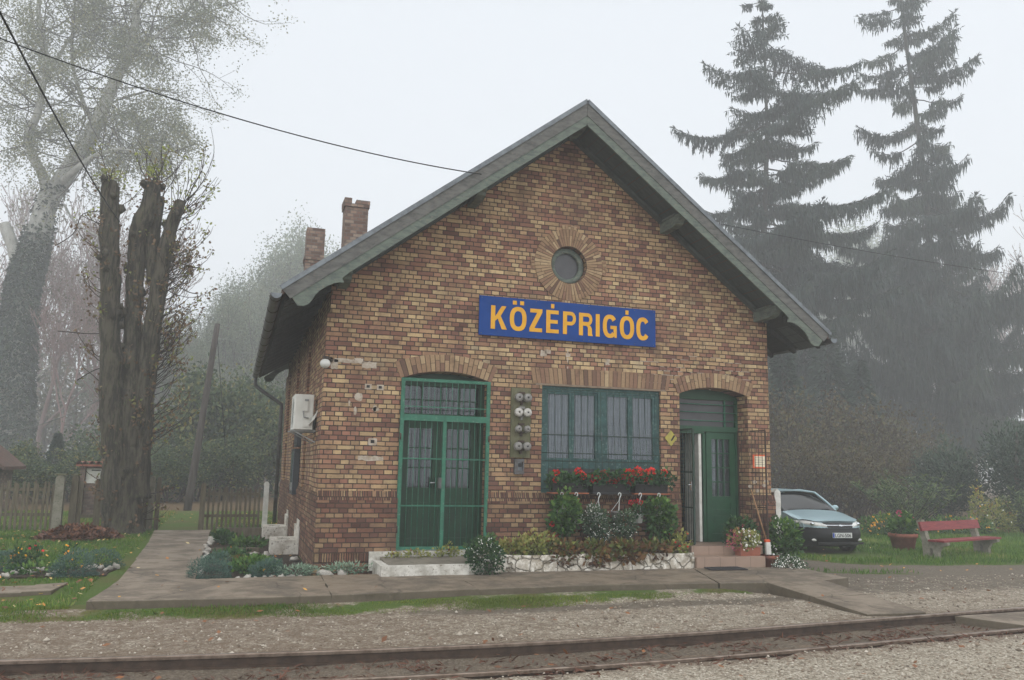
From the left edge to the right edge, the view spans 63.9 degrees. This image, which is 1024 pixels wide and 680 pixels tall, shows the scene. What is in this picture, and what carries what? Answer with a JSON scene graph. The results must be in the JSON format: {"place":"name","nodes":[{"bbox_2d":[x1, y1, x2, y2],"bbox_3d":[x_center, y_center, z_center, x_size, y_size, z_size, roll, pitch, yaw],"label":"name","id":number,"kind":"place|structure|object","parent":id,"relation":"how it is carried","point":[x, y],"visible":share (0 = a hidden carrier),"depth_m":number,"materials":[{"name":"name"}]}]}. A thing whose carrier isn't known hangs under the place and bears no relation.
{"place":"outdoors","nodes":[
{"label":"outdoors","id":0,"kind":"place"},
{"bbox_2d":[136,542,206,559],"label":"concrete path","id":1,"kind":"structure","parent":0,"point":[150,550],"depth_m":15.04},
{"bbox_2d":[148,530,210,542],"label":"concrete path","id":2,"kind":"structure","parent":0,"point":[180,536],"depth_m":18.01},
{"bbox_2d":[86,558,330,609],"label":"concrete path","id":3,"kind":"structure","parent":0,"point":[141,587],"depth_m":10.44,"materials":[{"name":"concrete"}]},
{"bbox_2d":[321,574,478,602],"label":"concrete path","id":4,"kind":"structure","parent":0,"point":[359,588],"depth_m":10.96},
{"bbox_2d":[0,478,1023,679],"bbox_3d":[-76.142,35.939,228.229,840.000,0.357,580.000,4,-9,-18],"label":"ground","id":5,"kind":"structure","parent":0,"point":[314,631],"depth_m":9.03,"materials":[{"name":"gravel"}]},
{"bbox_2d":[0,445,25,510],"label":"garden hut","id":6,"kind":"object","parent":5,"relation":"on","point":[9,462],"visible":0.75,"depth_m":25.66,"materials":[{"name":"brick"}]},
{"bbox_2d":[0,480,54,530],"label":"picket fence","id":7,"kind":"object","parent":5,"relation":"on","point":[16,489],"visible":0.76,"depth_m":19.28,"materials":[{"name":"grey wood"}]},
{"bbox_2d":[0,220,82,352],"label":"bare tree","id":8,"kind":"object","parent":5,"relation":"on","point":[54,295],"visible":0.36,"depth_m":66.16,"materials":[{"name":"grey plant"}]},
{"bbox_2d":[10,451,73,502],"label":"green shrub","id":9,"kind":"object","parent":5,"relation":"on","point":[34,471],"visible":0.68,"depth_m":30.69,"materials":[{"name":"green plant"}]},
{"bbox_2d":[0,567,116,578],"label":"flower bed","id":10,"kind":"object","parent":5,"relation":"on","point":[21,576],"visible":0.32,"depth_m":11.95,"materials":[{"name":"plant"}]},
{"bbox_2d":[47,547,99,578],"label":"lavender","id":11,"kind":"object","parent":10,"relation":"on","point":[74,575],"visible":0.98,"depth_m":11.75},
{"bbox_2d":[50,473,67,528],"bbox_3d":[-10.655,3.878,19.274,0.248,1.460,0.248,4,-9,-18],"label":"concrete post","id":12,"kind":"object","parent":5,"relation":"on","point":[58,503],"visible":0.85,"depth_m":19.21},
{"bbox_2d":[0,177,139,404],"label":"bare tree","id":13,"kind":"object","parent":5,"relation":"on","point":[82,252],"visible":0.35,"depth_m":100.39,"materials":[{"name":"grey plant"}]},
{"bbox_2d":[41,444,101,501],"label":"green shrub","id":14,"kind":"object","parent":5,"relation":"on","point":[71,461],"visible":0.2,"depth_m":32.41,"materials":[{"name":"green plant"}]},
{"bbox_2d":[24,284,120,443],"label":"bare tree","id":15,"kind":"object","parent":5,"relation":"on","point":[53,333],"visible":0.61,"depth_m":58.70,"materials":[{"name":"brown plant"}]},
{"bbox_2d":[67,474,81,523],"bbox_3d":[-10.494,3.938,19.639,0.198,1.460,0.198,4,-9,-18],"label":"wooden post","id":16,"kind":"object","parent":5,"relation":"on","point":[73,499],"visible":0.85,"depth_m":19.59,"materials":[{"name":"grey wood"}]},
{"bbox_2d":[75,480,147,528],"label":"board gate","id":17,"kind":"structure","parent":16,"relation":"attached to","point":[96,516],"depth_m":19.76,"materials":[{"name":"grey wood"}]},
{"bbox_2d":[5,216,145,453],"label":"bare tree","id":18,"kind":"object","parent":5,"relation":"on","point":[42,426],"visible":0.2,"depth_m":76.42,"materials":[{"name":"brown plant"}]},
{"bbox_2d":[30,521,125,541],"bbox_3d":[-9.252,4.221,17.501,1.859,0.705,1.328,4,-9,-18],"label":"leaf heap","id":19,"kind":"object","parent":5,"relation":"on","point":[81,531],"visible":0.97,"depth_m":17.27,"materials":[{"name":"brown plant"}]},
{"bbox_2d":[76,461,102,518],"bbox_3d":[-12.079,4.379,23.782,1.025,1.705,0.700,4,-9,-18],"label":"notice kiosk","id":20,"kind":"object","parent":5,"relation":"on","point":[87,507],"visible":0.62,"depth_m":23.64,"materials":[{"name":"brick"}]},
{"bbox_2d":[40,232,149,394],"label":"bare tree","id":21,"kind":"object","parent":5,"relation":"on","point":[91,320],"visible":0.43,"depth_m":59.35,"materials":[{"name":"grey plant"}]},
{"bbox_2d":[41,390,181,491],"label":"green shrub","id":22,"kind":"object","parent":5,"relation":"on","point":[81,440],"visible":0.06,"depth_m":42.81,"materials":[{"name":"green plant"}]},
{"bbox_2d":[65,307,193,419],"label":"tall tree","id":23,"kind":"object","parent":5,"relation":"on","point":[167,379],"visible":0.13,"depth_m":75.63,"materials":[{"name":"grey plant"}]},
{"bbox_2d":[48,213,211,447],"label":"bare tree","id":24,"kind":"object","parent":5,"relation":"on","point":[95,240],"visible":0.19,"depth_m":75.85,"materials":[{"name":"grey plant"}]},
{"bbox_2d":[47,130,219,533],"bbox_3d":[-8.905,-0.323,19.627,3.985,10.240,2.907,8,-11,-39],"label":"pollarded tree","id":25,"kind":"object","parent":5,"relation":"on","point":[127,380],"visible":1,"depth_m":19.79,"materials":[{"name":"brown plant"}]},
{"bbox_2d":[1,508,276,525],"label":"grass","id":26,"kind":"structure","parent":5,"relation":"on","point":[161,513],"depth_m":23.41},
{"bbox_2d":[0,0,304,452],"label":"poplar tree","id":27,"kind":"object","parent":5,"relation":"on","point":[29,254],"visible":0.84,"depth_m":61.47,"materials":[{"name":"grey plant"}]},
{"bbox_2d":[0,524,319,621],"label":"grass","id":28,"kind":"structure","parent":5,"relation":"on","point":[125,540],"depth_m":14.08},
{"bbox_2d":[150,443,218,502],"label":"green shrub","id":29,"kind":"object","parent":5,"relation":"on","point":[159,468],"visible":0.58,"depth_m":33.73,"materials":[{"name":"green plant"}]},
{"bbox_2d":[152,430,235,501],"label":"green shrub","id":30,"kind":"object","parent":5,"relation":"on","point":[179,450],"visible":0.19,"depth_m":35.21,"materials":[{"name":"green plant"}]},
{"bbox_2d":[183,323,225,510],"bbox_3d":[-10.802,2.791,29.338,1.319,6.822,0.356,7,-10,-32],"label":"leaning pole","id":31,"kind":"object","parent":5,"relation":"on","point":[190,489],"visible":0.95,"depth_m":29.07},
{"bbox_2d":[156,286,253,409],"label":"tall tree","id":32,"kind":"object","parent":5,"relation":"on","point":[207,316],"visible":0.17,"depth_m":85.42,"materials":[{"name":"grey plant"}]},
{"bbox_2d":[163,336,247,419],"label":"tall tree","id":33,"kind":"object","parent":5,"relation":"on","point":[201,355],"visible":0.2,"depth_m":74.88,"materials":[{"name":"grey plant"}]},
{"bbox_2d":[155,352,284,496],"bbox_3d":[-13.248,4.724,40.925,8.520,8.393,8.320,2,-9,-7],"label":"green shrub","id":34,"kind":"object","parent":5,"relation":"on","point":[236,409],"visible":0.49,"depth_m":39.69,"materials":[{"name":"green plant"}]},
{"bbox_2d":[167,422,274,500],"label":"green shrub","id":35,"kind":"object","parent":5,"relation":"on","point":[242,459],"visible":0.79,"depth_m":36.16,"materials":[{"name":"green plant"}]},
{"bbox_2d":[180,285,266,390],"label":"tall tree","id":36,"kind":"object","parent":5,"relation":"on","point":[230,338],"visible":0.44,"depth_m":81.31,"materials":[{"name":"grey plant"}]},
{"bbox_2d":[167,360,285,492],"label":"green shrub","id":37,"kind":"object","parent":5,"relation":"on","point":[281,398],"visible":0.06,"depth_m":45.41,"materials":[{"name":"green plant"}]},
{"bbox_2d":[176,398,283,497],"bbox_3d":[-14.311,5.749,41.024,6.311,5.652,6.163,3,-9,-14],"label":"green shrub","id":38,"kind":"object","parent":5,"relation":"on","point":[267,424],"visible":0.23,"depth_m":39.98,"materials":[{"name":"green plant"}]},
{"bbox_2d":[204,486,260,529],"bbox_3d":[-7.121,4.255,20.807,1.413,1.108,0.074,5,-10,-22],"label":"picket fence","id":39,"kind":"object","parent":5,"relation":"on","point":[230,515],"visible":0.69,"depth_m":20.80,"materials":[{"name":"grey wood"}]},
{"bbox_2d":[199,266,285,387],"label":"tall tree","id":40,"kind":"object","parent":5,"relation":"on","point":[241,293],"visible":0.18,"depth_m":93.29,"materials":[{"name":"green plant"}]},
{"bbox_2d":[187,228,304,470],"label":"tall tree","id":41,"kind":"object","parent":5,"relation":"on","point":[269,284],"visible":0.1,"depth_m":100.72,"materials":[{"name":"grey plant"}]},
{"bbox_2d":[202,535,311,577],"bbox_3d":[-4.934,4.068,15.585,1.677,0.100,8.295,4,-9,-18],"label":"flower bed","id":42,"kind":"object","parent":5,"relation":"on","point":[286,559],"visible":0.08,"depth_m":14.25,"materials":[{"name":"plant"}]},
{"bbox_2d":[185,555,233,578],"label":"lavender","id":43,"kind":"object","parent":42,"relation":"on","point":[225,570],"visible":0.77,"depth_m":11.66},
{"bbox_2d":[193,221,325,474],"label":"tall tree","id":44,"kind":"object","parent":5,"relation":"on","point":[290,267],"visible":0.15,"depth_m":100.48,"materials":[{"name":"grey plant"}]},
{"bbox_2d":[249,199,339,281],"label":"tall tree","id":45,"kind":"object","parent":5,"relation":"on","point":[292,232],"visible":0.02,"depth_m":112.68,"materials":[{"name":"grey plant"}]},
{"bbox_2d":[0,590,747,622],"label":"grass","id":46,"kind":"structure","parent":5,"relation":"on","point":[483,602],"depth_m":9.99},
{"bbox_2d":[372,556,493,576],"bbox_3d":[-1.204,3.509,12.635,1.768,0.270,0.809,4,-9,-18],"label":"doorstep","id":47,"kind":"object","parent":5,"relation":"on","point":[412,566],"visible":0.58,"depth_m":12.36,"materials":[{"name":"concrete"}]},
{"bbox_2d":[0,607,1023,675],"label":"rail","id":48,"kind":"object","parent":5,"relation":"on","point":[12,667],"visible":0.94,"depth_m":7.67,"materials":[{"name":"metal"}]},
{"bbox_2d":[0,606,1023,679],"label":"dry litter","id":49,"kind":"object","parent":5,"relation":"on","point":[743,643],"visible":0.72,"depth_m":7.71,"materials":[{"name":"brown plant"}]},
{"bbox_2d":[0,512,1023,678],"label":"fallen leaves","id":50,"kind":"object","parent":5,"relation":"on","point":[384,638],"visible":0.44,"depth_m":10.05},
{"bbox_2d":[30,236,1023,486],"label":"distant wood","id":51,"kind":"object","parent":5,"relation":"on","point":[50,429],"visible":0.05,"depth_m":85.37,"materials":[{"name":"grey plant"}]},
{"bbox_2d":[253,99,837,575],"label":"station building","id":52,"kind":"structure","parent":5,"relation":"on","point":[589,201],"depth_m":14.42,"materials":[{"name":"brick"}]},
{"bbox_2d":[0,38,481,174],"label":"cable","id":53,"kind":"object","parent":52,"relation":"attached to","point":[235,117],"visible":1,"depth_m":11.11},
{"bbox_2d":[288,394,316,443],"bbox_3d":[-3.563,1.360,14.029,0.458,0.811,0.912,4,-9,-18],"label":"air conditioner","id":54,"kind":"object","parent":52,"relation":"attached to","point":[303,417],"visible":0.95,"depth_m":13.71,"materials":[{"name":"grey plastic"}]},
{"bbox_2d":[399,420,439,546],"bbox_3d":[-1.531,2.364,13.545,0.650,2.070,0.121,4,-9,-18],"label":"door","id":55,"kind":"structure","parent":52,"relation":"in","point":[404,534],"depth_m":13.52,"materials":[{"name":"green paint"}]},
{"bbox_2d":[436,422,476,545],"bbox_3d":[-0.923,2.413,13.781,0.645,2.070,0.050,4,-9,-18],"label":"door","id":56,"kind":"structure","parent":52,"relation":"in","point":[448,531],"depth_m":13.73,"materials":[{"name":"green paint"}]},
{"bbox_2d":[510,388,531,457],"bbox_3d":[0.170,1.394,13.870,0.350,1.175,0.211,4,-9,-18],"label":"insulator board","id":57,"kind":"object","parent":52,"relation":"attached to","point":[520,420],"visible":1,"depth_m":13.88,"materials":[{"name":"grey ceramic"}]},
{"bbox_2d":[544,485,583,537],"bbox_3d":[0.861,2.861,13.651,0.717,0.882,0.533,4,-9,-18],"label":"hanging basket","id":58,"kind":"object","parent":52,"relation":"hanging from","point":[565,511],"visible":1,"depth_m":13.56,"materials":[{"name":"plastic"}]},
{"bbox_2d":[478,295,655,346],"bbox_3d":[1.023,-0.313,14.492,3.354,0.682,0.068,4,-9,-18],"label":"station sign","id":59,"kind":"object","parent":52,"relation":"attached to","point":[529,318],"visible":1,"depth_m":14.44,"materials":[{"name":"blue metal"}]},
{"bbox_2d":[543,467,592,493],"bbox_3d":[0.933,2.367,13.872,0.872,0.451,0.438,4,-9,-18],"label":"flower box","id":60,"kind":"object","parent":52,"relation":"on","point":[574,479],"visible":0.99,"depth_m":13.78,"materials":[{"name":"green plastic"}]},
{"bbox_2d":[552,248,583,282],"bbox_3d":[0.978,-1.323,14.796,0.660,0.660,0.075,4,-9,-18],"label":"round window","id":61,"kind":"structure","parent":52,"relation":"in","point":[567,265],"depth_m":14.82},
{"bbox_2d":[580,492,613,541],"bbox_3d":[1.436,3.029,13.790,0.639,0.930,0.539,4,-9,-18],"label":"hanging basket","id":62,"kind":"object","parent":52,"relation":"hanging from","point":[594,516],"visible":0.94,"depth_m":13.75,"materials":[{"name":"white plastic"}]},
{"bbox_2d":[541,385,659,492],"bbox_3d":[1.564,1.774,14.490,2.290,1.830,0.112,4,-9,-18],"label":"window","id":63,"kind":"structure","parent":52,"relation":"in","point":[601,428],"depth_m":14.46,"materials":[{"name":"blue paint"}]},
{"bbox_2d":[585,467,636,493],"bbox_3d":[1.682,2.413,14.111,0.996,0.463,0.475,4,-9,-18],"label":"flower box","id":64,"kind":"object","parent":52,"relation":"on","point":[613,486],"visible":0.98,"depth_m":14.02,"materials":[{"name":"black plastic"}]},
{"bbox_2d":[610,492,639,539],"bbox_3d":[1.906,3.078,13.959,0.551,0.956,0.472,4,-9,-18],"label":"hanging basket","id":65,"kind":"object","parent":52,"relation":"hanging from","point":[627,530],"visible":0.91,"depth_m":13.90,"materials":[{"name":"green plastic"}]},
{"bbox_2d":[624,465,677,494],"bbox_3d":[2.429,2.442,14.342,1.034,0.507,0.439,4,-9,-18],"label":"flower box","id":66,"kind":"object","parent":52,"relation":"on","point":[651,483],"visible":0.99,"depth_m":14.26,"materials":[{"name":"black plastic"}]},
{"bbox_2d":[640,493,679,542],"bbox_3d":[2.568,3.075,14.183,0.690,0.856,0.555,4,-9,-18],"label":"hanging basket","id":67,"kind":"object","parent":52,"relation":"hanging from","point":[662,516],"visible":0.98,"depth_m":14.10,"materials":[{"name":"plastic"}]},
{"bbox_2d":[680,428,695,544],"bbox_3d":[3.090,2.618,14.776,0.138,2.031,0.685,4,-9,-18],"label":"grille door","id":68,"kind":"structure","parent":52,"relation":"in","point":[692,484],"depth_m":14.56,"materials":[{"name":"silver metal"}]},
{"bbox_2d":[684,434,702,541],"bbox_3d":[3.435,2.779,15.551,0.055,1.985,0.510,4,-9,-18],"label":"inner door","id":69,"kind":"structure","parent":52,"relation":"in","point":[697,437],"depth_m":15.45,"materials":[{"name":"white paint"}]},
{"bbox_2d":[705,432,735,541],"bbox_3d":[3.929,2.760,15.461,0.622,2.025,0.050,4,-9,-18],"label":"door","id":70,"kind":"structure","parent":52,"relation":"in","point":[718,508],"depth_m":15.43,"materials":[{"name":"green paint"}]},
{"bbox_2d":[683,544,765,567],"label":"tiled steps","id":71,"kind":"structure","parent":52,"relation":"attached to","point":[715,555],"depth_m":14.24,"materials":[{"name":"beige tile"}]},
{"bbox_2d":[726,524,761,555],"bbox_3d":[4.067,3.509,14.413,0.800,0.540,0.407,4,-9,-18],"label":"flower trough","id":72,"kind":"object","parent":71,"relation":"on","point":[743,549],"visible":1,"depth_m":14.36,"materials":[{"name":"ceramic"}]},
{"bbox_2d":[721,514,760,545],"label":"potted shrub","id":73,"kind":"object","parent":72,"relation":"in","point":[735,522],"visible":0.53,"depth_m":14.72,"materials":[{"name":"green plant"}]},
{"bbox_2d":[737,430,768,543],"bbox_3d":[4.458,2.704,15.216,0.026,2.040,0.709,6,-10,-29],"label":"grille door","id":74,"kind":"structure","parent":52,"relation":"in","point":[754,431],"depth_m":15.13,"materials":[{"name":"metal"}]},
{"bbox_2d":[299,627,1023,679],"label":"rail","id":75,"kind":"object","parent":5,"relation":"on","point":[566,669],"visible":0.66,"depth_m":7.49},
{"bbox_2d":[760,514,807,566],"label":"potted plant","id":76,"kind":"object","parent":5,"relation":"on","point":[789,538],"visible":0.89,"depth_m":14.89,"materials":[{"name":"green plant"}]},
{"bbox_2d":[669,0,907,429],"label":"spruce tree","id":77,"kind":"object","parent":5,"relation":"on","point":[817,286],"visible":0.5,"depth_m":56.19,"materials":[{"name":"green plant"}]},
{"bbox_2d":[768,373,834,491],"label":"brown bush","id":78,"kind":"object","parent":5,"relation":"on","point":[781,436],"visible":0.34,"depth_m":37.48,"materials":[{"name":"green plant"}]},
{"bbox_2d":[767,352,842,504],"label":"dark conifer","id":79,"kind":"object","parent":5,"relation":"on","point":[784,363],"visible":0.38,"depth_m":42.78,"materials":[{"name":"green plant"}]},
{"bbox_2d":[771,488,863,550],"bbox_3d":[7.142,4.601,21.258,2.105,1.460,4.346,4,-9,-18],"label":"parked car","id":80,"kind":"object","parent":5,"relation":"on","point":[822,523],"visible":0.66,"depth_m":19.62,"materials":[{"name":"silver metal"}]},
{"bbox_2d":[770,425,877,511],"bbox_3d":[12.247,5.272,32.321,4.824,3.857,6.340,2,-9,-6],"label":"brown bush","id":81,"kind":"object","parent":5,"relation":"on","point":[813,460],"visible":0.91,"depth_m":31.52,"materials":[{"name":"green plant"}]},
{"bbox_2d":[770,431,889,520],"bbox_3d":[12.743,5.536,33.389,4.907,3.657,5.178,-5,-11,32],"label":"brown bush","id":82,"kind":"object","parent":5,"relation":"on","point":[806,487],"visible":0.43,"depth_m":33.26,"materials":[{"name":"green plant"}]},
{"bbox_2d":[769,377,913,512],"bbox_3d":[14.252,5.103,40.370,7.236,6.699,9.510,9,-12,-40],"label":"brown bush","id":83,"kind":"object","parent":5,"relation":"on","point":[827,420],"visible":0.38,"depth_m":38.94,"materials":[{"name":"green plant"}]},
{"bbox_2d":[776,384,916,513],"bbox_3d":[16.196,5.395,40.800,6.952,6.333,7.335,0,-9,7],"label":"brown bush","id":84,"kind":"object","parent":5,"relation":"on","point":[893,437],"visible":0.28,"depth_m":39.63,"materials":[{"name":"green plant"}]},
{"bbox_2d":[788,439,914,522],"bbox_3d":[13.928,5.653,32.979,4.422,3.350,5.811,5,-10,-25],"label":"brown bush","id":85,"kind":"object","parent":5,"relation":"on","point":[865,478],"visible":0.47,"depth_m":32.10,"materials":[{"name":"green plant"}]},
{"bbox_2d":[791,434,918,519],"bbox_3d":[14.647,5.793,34.798,5.178,3.657,4.907,-5,-11,33],"label":"brown bush","id":86,"kind":"object","parent":5,"relation":"on","point":[876,461],"visible":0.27,"depth_m":34.68,"materials":[{"name":"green plant"}]},
{"bbox_2d":[782,391,947,510],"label":"brown bush","id":87,"kind":"object","parent":5,"relation":"on","point":[910,429],"visible":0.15,"depth_m":42.80,"materials":[{"name":"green plant"}]},
{"bbox_2d":[884,509,919,550],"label":"potted geranium","id":88,"kind":"object","parent":5,"relation":"on","point":[901,534],"visible":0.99,"depth_m":20.37,"materials":[{"name":"ceramic"}]},
{"bbox_2d":[849,468,962,530],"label":"oleander","id":89,"kind":"object","parent":5,"relation":"on","point":[892,495],"visible":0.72,"depth_m":26.58,"materials":[{"name":"green plant"}]},
{"bbox_2d":[835,0,1023,464],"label":"spruce tree","id":90,"kind":"object","parent":5,"relation":"on","point":[942,335],"visible":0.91,"depth_m":61.18,"materials":[{"name":"green plant"}]},
{"bbox_2d":[874,420,992,512],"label":"brown bush","id":91,"kind":"object","parent":5,"relation":"on","point":[917,444],"visible":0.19,"depth_m":41.34,"materials":[{"name":"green plant"}]},
{"bbox_2d":[904,443,985,520],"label":"evergreen bush","id":92,"kind":"object","parent":5,"relation":"on","point":[927,462],"visible":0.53,"depth_m":32.45,"materials":[{"name":"green plant"}]},
{"bbox_2d":[916,518,1001,558],"bbox_3d":[10.515,4.696,19.267,2.739,0.960,0.690,7,-11,-35],"label":"park bench","id":93,"kind":"object","parent":5,"relation":"on","point":[936,546],"visible":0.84,"depth_m":19.16,"materials":[{"name":"wood"}]},
{"bbox_2d":[924,416,1023,528],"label":"evergreen bush","id":94,"kind":"object","parent":5,"relation":"on","point":[1015,452],"visible":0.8,"depth_m":30.91,"materials":[{"name":"green plant"}]},
{"bbox_2d":[955,611,1023,628],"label":"crossing slab","id":95,"kind":"structure","parent":5,"relation":"on","point":[1009,620],"depth_m":9.96,"materials":[{"name":"concrete"}]},
{"bbox_2d":[970,497,1023,533],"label":"leafy flower","id":96,"kind":"object","parent":5,"relation":"on","point":[1003,515],"visible":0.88,"depth_m":26.92,"materials":[{"name":"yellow plant"}]},
{"bbox_2d":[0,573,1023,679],"bbox_3d":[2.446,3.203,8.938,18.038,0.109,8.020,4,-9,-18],"label":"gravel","id":97,"kind":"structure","parent":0,"point":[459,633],"depth_m":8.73,"materials":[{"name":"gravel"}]},
{"bbox_2d":[0,0,1023,480],"label":"sky","id":98,"kind":"structure","parent":0,"point":[452,84],"materials":[{"name":"white"}]},
{"bbox_2d":[456,568,717,594],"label":"concrete path","id":99,"kind":"structure","parent":0,"point":[570,581],"depth_m":12.01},
{"bbox_2d":[462,532,506,574],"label":"daisy bush","id":100,"kind":"object","parent":99,"relation":"on","point":[473,552],"visible":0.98,"depth_m":12.50,"materials":[{"name":"green plant"}]},
{"bbox_2d":[478,550,694,571],"bbox_3d":[1.218,3.661,13.582,3.795,0.317,0.655,4,-9,-18],"label":"stone planter","id":101,"kind":"object","parent":99,"relation":"on","point":[544,563],"visible":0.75,"depth_m":13.25,"materials":[{"name":"stone"}]},
{"bbox_2d":[514,527,556,554],"bbox_3d":[0.391,3.310,13.325,0.781,0.515,0.600,4,-9,-18],"label":"sedum","id":102,"kind":"object","parent":101,"relation":"in","point":[544,542],"visible":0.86,"depth_m":13.27,"materials":[{"name":"yellow plant"}]},
{"bbox_2d":[546,537,584,567],"bbox_3d":[0.864,3.465,13.385,0.712,0.525,0.665,4,-9,-18],"label":"bergenia","id":103,"kind":"object","parent":101,"relation":"in","point":[561,543],"visible":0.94,"depth_m":13.25,"materials":[{"name":"green plant"}]},
{"bbox_2d":[575,537,614,567],"bbox_3d":[1.353,3.511,13.527,0.757,0.534,0.716,4,-9,-18],"label":"bergenia","id":104,"kind":"object","parent":101,"relation":"in","point":[594,547],"visible":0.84,"depth_m":13.36,"materials":[{"name":"green plant"}]},
{"bbox_2d":[603,536,650,565],"bbox_3d":[1.897,3.537,13.698,0.719,0.534,0.852,-7,-12,42],"label":"bergenia","id":105,"kind":"object","parent":101,"relation":"in","point":[626,547],"visible":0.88,"depth_m":13.53,"materials":[{"name":"green plant"}]},
{"bbox_2d":[693,567,866,602],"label":"concrete path","id":106,"kind":"structure","parent":0,"point":[760,580],"depth_m":12.17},
{"bbox_2d":[755,567,848,587],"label":"concrete path","id":107,"kind":"structure","parent":0,"point":[839,580],"depth_m":13.36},
{"bbox_2d":[816,595,925,615],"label":"concrete path","id":108,"kind":"structure","parent":0,"point":[866,605],"depth_m":10.73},
{"bbox_2d":[783,526,1023,574],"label":"grass","id":109,"kind":"structure","parent":0,"point":[966,548],"depth_m":19.42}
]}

